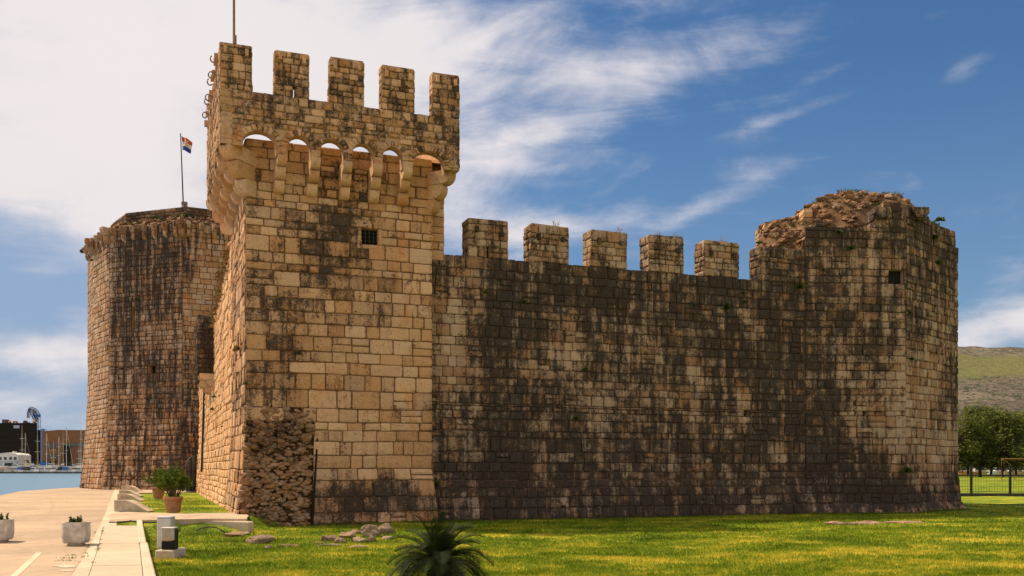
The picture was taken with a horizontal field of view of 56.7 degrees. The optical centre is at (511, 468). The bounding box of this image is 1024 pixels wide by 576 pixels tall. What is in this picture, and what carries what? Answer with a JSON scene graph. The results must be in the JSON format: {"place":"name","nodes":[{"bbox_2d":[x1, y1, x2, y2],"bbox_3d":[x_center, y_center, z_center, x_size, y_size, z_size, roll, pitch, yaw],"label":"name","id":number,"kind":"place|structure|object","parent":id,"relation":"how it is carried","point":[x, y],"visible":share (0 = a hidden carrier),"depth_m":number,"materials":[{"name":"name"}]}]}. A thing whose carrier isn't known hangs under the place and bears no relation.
{"place":"outdoors","nodes":[
{"label":"outdoors","id":0,"kind":"place"},
{"bbox_2d":[4,463,17,467],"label":"yacht","id":1,"kind":"object","parent":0,"point":[12,465],"visible":0.54,"depth_m":438.30,"materials":[{"name":"white paint"}]},
{"bbox_2d":[18,463,30,466],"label":"yacht","id":2,"kind":"object","parent":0,"point":[19,465],"visible":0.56,"depth_m":438.34,"materials":[{"name":"white paint"}]},
{"bbox_2d":[40,462,57,467],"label":"yacht","id":3,"kind":"object","parent":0,"point":[42,464],"visible":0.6,"depth_m":438.18,"materials":[{"name":"white paint"}]},
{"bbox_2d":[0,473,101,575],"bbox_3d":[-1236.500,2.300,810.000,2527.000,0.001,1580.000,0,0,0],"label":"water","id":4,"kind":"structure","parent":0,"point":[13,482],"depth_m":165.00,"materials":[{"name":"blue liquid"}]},
{"bbox_2d":[0,467,13,471],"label":"motor boat","id":5,"kind":"object","parent":4,"relation":"on","point":[2,469],"visible":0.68,"depth_m":427.97,"materials":[{"name":"white paint"}]},
{"bbox_2d":[13,467,31,471],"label":"motor boat","id":6,"kind":"object","parent":4,"relation":"on","point":[26,469],"visible":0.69,"depth_m":427.74,"materials":[{"name":"white paint"}]},
{"bbox_2d":[19,433,31,466],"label":"sailing boat","id":7,"kind":"object","parent":4,"relation":"on","point":[25,450],"visible":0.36,"depth_m":433.65,"materials":[{"name":"white paint"}]},
{"bbox_2d":[17,467,36,471],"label":"motor boat","id":8,"kind":"object","parent":4,"relation":"on","point":[21,469],"visible":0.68,"depth_m":427.88,"materials":[{"name":"white paint"}]},
{"bbox_2d":[33,429,39,471],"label":"sailing boat","id":9,"kind":"object","parent":4,"relation":"on","point":[36,470],"visible":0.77,"depth_m":429.98,"materials":[{"name":"white paint"}]},
{"bbox_2d":[0,472,80,472],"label":"pontoon","id":10,"kind":"object","parent":4,"relation":"on","point":[40,472],"depth_m":422.00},
{"bbox_2d":[39,433,52,465],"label":"sailing boat","id":11,"kind":"object","parent":4,"relation":"on","point":[46,450],"visible":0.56,"depth_m":432.87,"materials":[{"name":"white paint"}]},
{"bbox_2d":[40,466,54,471],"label":"motor boat","id":12,"kind":"object","parent":4,"relation":"on","point":[48,468],"visible":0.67,"depth_m":428.18,"materials":[{"name":"white paint"}]},
{"bbox_2d":[49,441,55,471],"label":"sailing boat","id":13,"kind":"object","parent":4,"relation":"on","point":[52,470],"visible":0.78,"depth_m":429.77,"materials":[{"name":"white paint"}]},
{"bbox_2d":[55,467,68,471],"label":"motor boat","id":14,"kind":"object","parent":4,"relation":"on","point":[64,469],"visible":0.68,"depth_m":427.72,"materials":[{"name":"blue paint"}]},
{"bbox_2d":[57,467,70,471],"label":"motor boat","id":15,"kind":"object","parent":4,"relation":"on","point":[59,469],"visible":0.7,"depth_m":427.92,"materials":[{"name":"white paint"}]},
{"bbox_2d":[58,426,73,466],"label":"sailing boat","id":16,"kind":"object","parent":4,"relation":"on","point":[66,450],"visible":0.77,"depth_m":429.86,"materials":[{"name":"white paint"}]},
{"bbox_2d":[71,466,81,471],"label":"motor boat","id":17,"kind":"object","parent":4,"relation":"on","point":[77,468],"visible":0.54,"depth_m":428.11,"materials":[{"name":"white paint"}]},
{"bbox_2d":[0,487,113,575],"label":"plaza","id":18,"kind":"structure","parent":0,"point":[37,528],"depth_m":25.20,"materials":[{"name":"beige stone"}]},
{"bbox_2d":[0,519,13,541],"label":"planter","id":19,"kind":"object","parent":18,"relation":"on","point":[6,530],"visible":1,"depth_m":20.68,"materials":[{"name":"concrete"}]},
{"bbox_2d":[0,512,8,519],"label":"succulent","id":20,"kind":"object","parent":19,"relation":"on","point":[2,516],"visible":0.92,"depth_m":20.79,"materials":[{"name":"green plant"}]},
{"bbox_2d":[7,552,41,575],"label":"road marking","id":21,"kind":"object","parent":18,"relation":"on","point":[23,567],"visible":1,"depth_m":16.52,"materials":[{"name":"paint"}]},
{"bbox_2d":[56,564,75,570],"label":"worn patches","id":22,"kind":"object","parent":18,"relation":"on","point":[62,565],"visible":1,"depth_m":16.18,"materials":[{"name":"paint"}]},
{"bbox_2d":[61,521,90,545],"bbox_3d":[-9.258,1.387,20.170,0.470,0.490,0.470,0,0,-6],"label":"planter","id":23,"kind":"object","parent":18,"relation":"on","point":[76,534],"visible":0.95,"depth_m":19.95,"materials":[{"name":"concrete"}]},
{"bbox_2d":[68,515,82,522],"bbox_3d":[-9.273,1.092,20.144,0.287,0.228,0.349,0,0,-35],"label":"succulent","id":24,"kind":"object","parent":23,"relation":"on","point":[78,520],"visible":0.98,"depth_m":20.10,"materials":[{"name":"green plant"}]},
{"bbox_2d":[72,490,118,575],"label":"stone strip","id":25,"kind":"object","parent":18,"relation":"on","point":[83,568],"visible":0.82,"depth_m":19.78,"materials":[{"name":"beige stone"}]},
{"bbox_2d":[56,528,154,562],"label":"joint weeds","id":26,"kind":"object","parent":18,"relation":"on","point":[98,550],"visible":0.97,"depth_m":18.29,"materials":[{"name":"plant"}]},
{"bbox_2d":[64,463,75,467],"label":"yacht","id":27,"kind":"object","parent":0,"point":[71,465],"visible":0.48,"depth_m":438.23,"materials":[{"name":"white paint"}]},
{"bbox_2d":[89,526,141,575],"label":"footpath","id":28,"kind":"structure","parent":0,"point":[118,545],"depth_m":18.38,"materials":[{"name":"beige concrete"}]},
{"bbox_2d":[93,565,139,565],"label":"path joints","id":29,"kind":"object","parent":28,"relation":"on","point":[116,565],"visible":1,"depth_m":16.20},
{"bbox_2d":[0,0,1023,430],"label":"sky","id":30,"kind":"structure","parent":0,"point":[700,120],"materials":[{"name":"blue"}]},
{"bbox_2d":[102,492,1023,575],"bbox_3d":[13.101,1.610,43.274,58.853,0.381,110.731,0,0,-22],"label":"ground","id":31,"kind":"structure","parent":0,"point":[151,530],"depth_m":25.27,"materials":[{"name":"green plant"}]},
{"bbox_2d":[117,494,144,501],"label":"wedge block","id":32,"kind":"structure","parent":31,"relation":"on","point":[128,497],"depth_m":40.19,"materials":[{"name":"concrete"}]},
{"bbox_2d":[119,490,143,496],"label":"wedge block","id":33,"kind":"structure","parent":31,"relation":"on","point":[130,492],"depth_m":47.02,"materials":[{"name":"concrete"}]},
{"bbox_2d":[121,486,143,491],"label":"wedge block","id":34,"kind":"structure","parent":31,"relation":"on","point":[134,488],"depth_m":55.38,"materials":[{"name":"concrete"}]},
{"bbox_2d":[109,520,156,523],"bbox_3d":[-10.070,1.435,25.421,1.329,0.068,0.451,0,0,0],"label":"hose","id":35,"kind":"object","parent":31,"relation":"on","point":[131,521],"visible":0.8,"depth_m":25.33,"materials":[{"name":"rubber"}]},
{"bbox_2d":[114,500,153,512],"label":"wedge block","id":36,"kind":"structure","parent":31,"relation":"on","point":[128,506],"depth_m":30.39,"materials":[{"name":"concrete"}]},
{"bbox_2d":[137,520,145,545],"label":"kerb","id":37,"kind":"structure","parent":31,"relation":"on","point":[141,534],"depth_m":22.21,"materials":[{"name":"concrete"}]},
{"bbox_2d":[140,542,155,575],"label":"kerb","id":38,"kind":"structure","parent":31,"relation":"on","point":[147,565],"depth_m":16.62,"materials":[{"name":"concrete"}]},
{"bbox_2d":[79,207,231,489],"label":"polygonal tower","id":39,"kind":"structure","parent":31,"relation":"on","point":[142,412],"depth_m":61.25,"materials":[{"name":"stone"}]},
{"bbox_2d":[148,365,154,373],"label":"window","id":40,"kind":"structure","parent":39,"relation":"in","point":[151,368],"depth_m":61.43,"materials":[{"name":"stone"}]},
{"bbox_2d":[130,213,188,224],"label":"rim grass","id":41,"kind":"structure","parent":39,"relation":"on","point":[155,216],"depth_m":62.06,"materials":[{"name":"green plant"}]},
{"bbox_2d":[180,133,192,206],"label":"flagpole","id":42,"kind":"object","parent":39,"relation":"on","point":[186,145],"visible":0.96,"depth_m":65.97,"materials":[{"name":"metal"}]},
{"bbox_2d":[151,487,163,498],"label":"terracotta pot","id":43,"kind":"object","parent":31,"relation":"on","point":[157,494],"visible":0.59,"depth_m":43.51,"materials":[{"name":"ceramic"}]},
{"bbox_2d":[142,467,166,486],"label":"oleander","id":44,"kind":"object","parent":43,"relation":"in","point":[158,474],"visible":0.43,"depth_m":43.67,"materials":[{"name":"green plant"}]},
{"bbox_2d":[138,490,185,492],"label":"gravel path","id":45,"kind":"structure","parent":31,"relation":"on","point":[147,491],"depth_m":56.02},
{"bbox_2d":[155,547,185,559],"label":"plinth","id":46,"kind":"structure","parent":31,"relation":"on","point":[173,554],"depth_m":18.36,"materials":[{"name":"concrete"}]},
{"bbox_2d":[157,516,174,548],"bbox_3d":[-6.872,1.270,18.859,0.300,0.630,0.260,0,0,0],"label":"utility box","id":47,"kind":"object","parent":46,"relation":"on","point":[165,521],"visible":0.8,"depth_m":18.73,"materials":[{"name":"grey metal"}]},
{"bbox_2d":[158,519,169,546],"bbox_3d":[-6.872,1.280,18.737,0.240,0.560,0.006,0,0,0],"label":"door","id":48,"kind":"structure","parent":47,"relation":"in","point":[161,522],"depth_m":18.73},
{"bbox_2d":[161,527,177,549],"bbox_3d":[-6.682,1.367,18.539,0.280,0.435,0.220,0,0,0],"label":"utility box","id":49,"kind":"object","parent":46,"relation":"on","point":[169,538],"visible":1,"depth_m":18.44,"materials":[{"name":"metal"}]},
{"bbox_2d":[163,496,182,512],"bbox_3d":[-10.719,1.147,30.024,0.607,0.506,0.607,0,0,0],"label":"terracotta pot","id":50,"kind":"object","parent":31,"relation":"on","point":[172,504],"visible":0.96,"depth_m":29.82,"materials":[{"name":"ceramic"}]},
{"bbox_2d":[153,463,192,496],"bbox_3d":[-10.664,0.389,29.996,1.284,1.165,0.978,0,0,0],"label":"oleander","id":51,"kind":"object","parent":50,"relation":"on","point":[169,483],"visible":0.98,"depth_m":29.90,"materials":[{"name":"green plant"}]},
{"bbox_2d":[108,512,248,524],"bbox_3d":[-9.960,1.588,28.225,4.118,0.424,4.592,0,0,-15],"label":"stone slab","id":52,"kind":"object","parent":31,"relation":"on","point":[186,518],"visible":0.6,"depth_m":27.03,"materials":[{"name":"beige stone"}]},
{"bbox_2d":[196,526,224,532],"bbox_3d":[-8.043,1.644,25.379,0.823,0.178,0.112,0,0,8],"label":"cable","id":53,"kind":"object","parent":31,"relation":"on","point":[210,527],"visible":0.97,"depth_m":25.39,"materials":[{"name":"rubber"}]},
{"bbox_2d":[195,241,232,507],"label":"side wall","id":54,"kind":"structure","parent":31,"relation":"on","point":[213,364],"depth_m":41.49,"materials":[{"name":"stone"}]},
{"bbox_2d":[186,455,195,492],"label":"gate","id":55,"kind":"structure","parent":54,"relation":"attached to","point":[191,467],"depth_m":55.57,"materials":[{"name":"grey paint"}]},
{"bbox_2d":[208,248,229,335],"bbox_3d":[-12.580,-6.553,40.544,0.677,3.029,13.650,0,0,-21],"label":"dry scrub","id":56,"kind":"object","parent":54,"relation":"on","point":[221,273],"visible":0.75,"depth_m":37.90,"materials":[{"name":"brown plant"}]},
{"bbox_2d":[204,521,252,531],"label":"kerb beam","id":57,"kind":"structure","parent":31,"relation":"on","point":[245,526],"depth_m":26.27,"materials":[{"name":"concrete"}]},
{"bbox_2d":[223,531,243,536],"bbox_3d":[-7.189,1.730,24.578,0.572,0.195,0.449,0,0,0],"label":"rock","id":58,"kind":"object","parent":31,"relation":"on","point":[234,533],"visible":0.75,"depth_m":24.44,"materials":[{"name":"stone"}]},
{"bbox_2d":[245,534,274,543],"bbox_3d":[-5.952,1.716,22.477,0.729,0.311,0.410,0,0,0],"label":"rock","id":59,"kind":"object","parent":31,"relation":"on","point":[259,539],"visible":0.81,"depth_m":22.36,"materials":[{"name":"stone"}]},
{"bbox_2d":[321,535,336,541],"bbox_3d":[-4.401,1.737,22.910,0.477,0.262,0.270,0,0,0],"label":"rock","id":60,"kind":"object","parent":31,"relation":"on","point":[330,538],"visible":0.68,"depth_m":22.84,"materials":[{"name":"stone"}]},
{"bbox_2d":[317,543,341,545],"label":"stone slab","id":61,"kind":"structure","parent":31,"relation":"on","point":[332,544],"depth_m":21.55,"materials":[{"name":"grey stone"}]},
{"bbox_2d":[202,42,459,526],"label":"square tower","id":62,"kind":"structure","parent":31,"relation":"on","point":[326,243],"depth_m":29.67,"materials":[{"name":"stone"}]},
{"bbox_2d":[233,0,236,43],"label":"flagpole","id":63,"kind":"object","parent":62,"relation":"on","point":[234,39],"visible":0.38,"depth_m":29.16,"materials":[{"name":"grey metal"}]},
{"bbox_2d":[232,345,239,351],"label":"wall weed","id":64,"kind":"object","parent":62,"relation":"attached to","point":[236,348],"depth_m":30.29,"materials":[{"name":"plant"}]},
{"bbox_2d":[356,223,381,249],"bbox_3d":[-4.553,-7.374,30.253,0.890,0.814,0.262,0,0,-21],"label":"window","id":65,"kind":"structure","parent":62,"relation":"in","point":[372,237],"depth_m":30.25,"materials":[{"name":"stone"}]},
{"bbox_2d":[434,480,440,486],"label":"wall weed","id":66,"kind":"object","parent":62,"relation":"attached to","point":[437,483],"depth_m":31.00,"materials":[{"name":"green plant"}]},
{"bbox_2d":[334,537,346,543],"bbox_3d":[-4.069,1.737,22.481,0.329,0.190,0.270,0,0,0],"label":"rock","id":67,"kind":"object","parent":31,"relation":"on","point":[339,540],"visible":0.76,"depth_m":22.38,"materials":[{"name":"stone"}]},
{"bbox_2d":[339,532,355,537],"bbox_3d":[-4.168,1.718,24.044,0.460,0.221,0.250,0,0,0],"label":"rock","id":68,"kind":"object","parent":31,"relation":"on","point":[347,534],"visible":0.8,"depth_m":24.00,"materials":[{"name":"stone"}]},
{"bbox_2d":[349,529,360,533],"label":"rock","id":69,"kind":"object","parent":31,"relation":"on","point":[356,531],"visible":0.62,"depth_m":25.37,"materials":[{"name":"stone"}]},
{"bbox_2d":[351,537,367,542],"bbox_3d":[-3.607,1.732,22.559,0.420,0.220,0.234,0,0,33],"label":"rock","id":70,"kind":"object","parent":31,"relation":"on","point":[357,539],"visible":0.73,"depth_m":22.48,"materials":[{"name":"stone"}]},
{"bbox_2d":[360,524,379,536],"bbox_3d":[-3.645,1.634,24.387,0.522,0.391,0.328,0,0,0],"label":"rock","id":71,"kind":"object","parent":31,"relation":"on","point":[369,530],"visible":0.76,"depth_m":24.30,"materials":[{"name":"stone"}]},
{"bbox_2d":[367,535,376,541],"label":"rock","id":72,"kind":"object","parent":31,"relation":"on","point":[371,538],"visible":0.8,"depth_m":22.56,"materials":[{"name":"stone"}]},
{"bbox_2d":[378,523,394,533],"bbox_3d":[-3.407,1.680,25.320,0.538,0.438,0.316,0,0,0],"label":"rock","id":73,"kind":"object","parent":31,"relation":"on","point":[386,528],"visible":0.69,"depth_m":25.25,"materials":[{"name":"stone"}]},
{"bbox_2d":[386,506,494,575],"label":"cycad","id":74,"kind":"object","parent":31,"relation":"on","point":[438,551],"visible":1,"depth_m":13.96,"materials":[{"name":"green plant"}]},
{"bbox_2d":[252,508,973,526],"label":"tall grass","id":75,"kind":"structure","parent":31,"relation":"on","point":[832,513],"depth_m":33.87,"materials":[{"name":"green plant"}]},
{"bbox_2d":[432,218,806,520],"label":"curtain wall","id":76,"kind":"structure","parent":31,"relation":"on","point":[675,400],"depth_m":33.60,"materials":[{"name":"stone"}]},
{"bbox_2d":[721,302,732,308],"bbox_3d":[7.970,-6.032,35.235,0.592,0.319,0.436,0,0,-44],"label":"wall weed","id":77,"kind":"object","parent":76,"relation":"attached to","point":[727,306],"depth_m":35.14,"materials":[{"name":"green plant"}]},
{"bbox_2d":[794,282,805,288],"bbox_3d":[11.010,-6.989,36.473,0.624,0.310,0.442,0,0,38],"label":"wall weed","id":78,"kind":"object","parent":76,"relation":"attached to","point":[801,286],"depth_m":36.39,"materials":[{"name":"green plant"}]},
{"bbox_2d":[824,521,853,524],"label":"stone slab","id":79,"kind":"structure","parent":31,"relation":"on","point":[834,523],"depth_m":29.55,"materials":[{"name":"beige stone"}]},
{"bbox_2d":[749,190,963,513],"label":"ruined tower","id":80,"kind":"structure","parent":31,"relation":"on","point":[881,409],"depth_m":36.81,"materials":[{"name":"stone"}]},
{"bbox_2d":[772,190,899,246],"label":"dry rubble grass","id":81,"kind":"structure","parent":80,"relation":"on","point":[816,202],"depth_m":38.94,"materials":[{"name":"brown plant"}]},
{"bbox_2d":[755,188,939,247],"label":"rubble","id":82,"kind":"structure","parent":80,"relation":"on","point":[854,189],"depth_m":38.94,"materials":[{"name":"stone"}]},
{"bbox_2d":[846,245,855,250],"bbox_3d":[13.048,-8.505,36.631,0.378,0.247,0.361,0,0,0],"label":"wall weed","id":83,"kind":"object","parent":80,"relation":"attached to","point":[850,247],"depth_m":36.58,"materials":[{"name":"green plant"}]},
{"bbox_2d":[888,270,902,283],"bbox_3d":[14.900,-7.432,37.004,0.603,0.538,0.200,0,0,-5],"label":"window","id":84,"kind":"structure","parent":80,"relation":"in","point":[894,276],"depth_m":37.10,"materials":[{"name":"stone"}]},
{"bbox_2d":[901,466,913,472],"bbox_3d":[15.325,0.046,36.819,0.530,0.303,0.480,0,0,0],"label":"wall weed","id":85,"kind":"object","parent":80,"relation":"attached to","point":[907,469],"depth_m":36.74,"materials":[{"name":"green plant"}]},
{"bbox_2d":[930,234,938,239],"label":"wall weed","id":86,"kind":"object","parent":80,"relation":"attached to","point":[936,236],"depth_m":38.39,"materials":[{"name":"green plant"}]},
{"bbox_2d":[934,216,945,221],"bbox_3d":[17.560,-10.231,38.934,0.426,0.295,0.483,0,0,0],"label":"wall weed","id":87,"kind":"object","parent":80,"relation":"attached to","point":[937,219],"depth_m":38.88,"materials":[{"name":"green plant"}]},
{"bbox_2d":[850,521,880,523],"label":"stone slab","id":88,"kind":"structure","parent":31,"relation":"on","point":[869,522],"depth_m":29.77,"materials":[{"name":"beige stone"}]},
{"bbox_2d":[881,521,924,522],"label":"stone slab","id":89,"kind":"structure","parent":31,"relation":"on","point":[905,521],"depth_m":30.20,"materials":[{"name":"beige stone"}]},
{"bbox_2d":[959,465,1023,495],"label":"fence","id":90,"kind":"object","parent":31,"relation":"on","point":[971,486],"visible":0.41,"depth_m":59.95,"materials":[{"name":"metal"}]},
{"bbox_2d":[957,346,1023,469],"bbox_3d":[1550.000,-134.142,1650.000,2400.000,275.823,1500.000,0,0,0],"label":"hill","id":91,"kind":"structure","parent":0,"point":[992,376],"depth_m":1480.93,"materials":[{"name":"green plant"}]},
{"bbox_2d":[959,470,1023,492],"bbox_3d":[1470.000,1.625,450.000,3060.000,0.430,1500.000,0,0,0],"label":"field","id":92,"kind":"structure","parent":0,"point":[991,481],"depth_m":91.03,"materials":[{"name":"green plant"}]},
{"bbox_2d":[958,471,977,473],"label":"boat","id":93,"kind":"object","parent":92,"relation":"on","point":[974,472],"visible":0.21,"depth_m":221.16,"materials":[{"name":"wood"}]},
{"bbox_2d":[957,406,990,471],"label":"pine tree","id":94,"kind":"object","parent":92,"relation":"on","point":[965,448],"visible":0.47,"depth_m":148.08,"materials":[{"name":"green plant"}]},
{"bbox_2d":[958,420,991,473],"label":"pine tree","id":95,"kind":"object","parent":92,"relation":"on","point":[967,468],"visible":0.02,"depth_m":169.82,"materials":[{"name":"green plant"}]},
{"bbox_2d":[958,401,1008,476],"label":"pine tree","id":96,"kind":"object","parent":92,"relation":"on","point":[974,409],"visible":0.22,"depth_m":154.84,"materials":[{"name":"green plant"}]},
{"bbox_2d":[958,474,1023,474],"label":"wall","id":97,"kind":"structure","parent":92,"relation":"on","point":[990,474],"depth_m":165.00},
{"bbox_2d":[970,404,1023,476],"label":"pine tree","id":98,"kind":"object","parent":92,"relation":"on","point":[1014,430],"visible":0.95,"depth_m":148.73,"materials":[{"name":"green plant"}]},
{"bbox_2d":[987,468,1007,473],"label":"car","id":99,"kind":"object","parent":92,"relation":"on","point":[994,471],"visible":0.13,"depth_m":224.19,"materials":[{"name":"white paint"}]},
{"bbox_2d":[1001,458,1018,479],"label":"football goal","id":100,"kind":"object","parent":92,"relation":"on","point":[1007,462],"visible":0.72,"depth_m":111.98,"materials":[{"name":"brown metal"}]},
{"bbox_2d":[1000,412,1023,471],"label":"pine tree","id":101,"kind":"object","parent":92,"relation":"on","point":[1017,442],"visible":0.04,"depth_m":157.97,"materials":[{"name":"green plant"}]},
{"bbox_2d":[1004,467,1023,473],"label":"car","id":102,"kind":"object","parent":92,"relation":"on","point":[1018,472],"visible":0.17,"depth_m":221.11,"materials":[{"name":"white paint"}]},
{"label":"far shore","id":103,"kind":"structure","parent":0,"visible":0},
{"bbox_2d":[0,451,30,464],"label":"harbour office","id":104,"kind":"structure","parent":103,"relation":"on","point":[13,457],"depth_m":450.00,"materials":[{"name":"white paint"}]},
{"bbox_2d":[0,419,44,464],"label":"shipyard hall","id":105,"kind":"structure","parent":103,"relation":"on","point":[12,434],"depth_m":520.00,"materials":[{"name":"metal"}]},
{"bbox_2d":[27,407,40,426],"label":"harbour crane","id":106,"kind":"object","parent":105,"relation":"on","point":[36,415],"visible":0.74,"depth_m":529.40,"materials":[{"name":"metal"}]},
{"bbox_2d":[22,463,36,467],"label":"yacht","id":107,"kind":"object","parent":103,"relation":"on","point":[33,466],"visible":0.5,"depth_m":438.51,"materials":[{"name":"white paint"}]},
{"bbox_2d":[42,429,85,464],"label":"hangar","id":108,"kind":"structure","parent":103,"relation":"on","point":[74,436],"depth_m":480.00,"materials":[{"name":"metal"}]},
{"bbox_2d":[62,446,70,462],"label":"doorway","id":109,"kind":"structure","parent":108,"relation":"in","point":[68,447],"depth_m":479.53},
{"bbox_2d":[71,447,82,463],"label":"door","id":110,"kind":"structure","parent":108,"relation":"in","point":[75,451],"depth_m":479.42,"materials":[{"name":"brown"}]}
]}

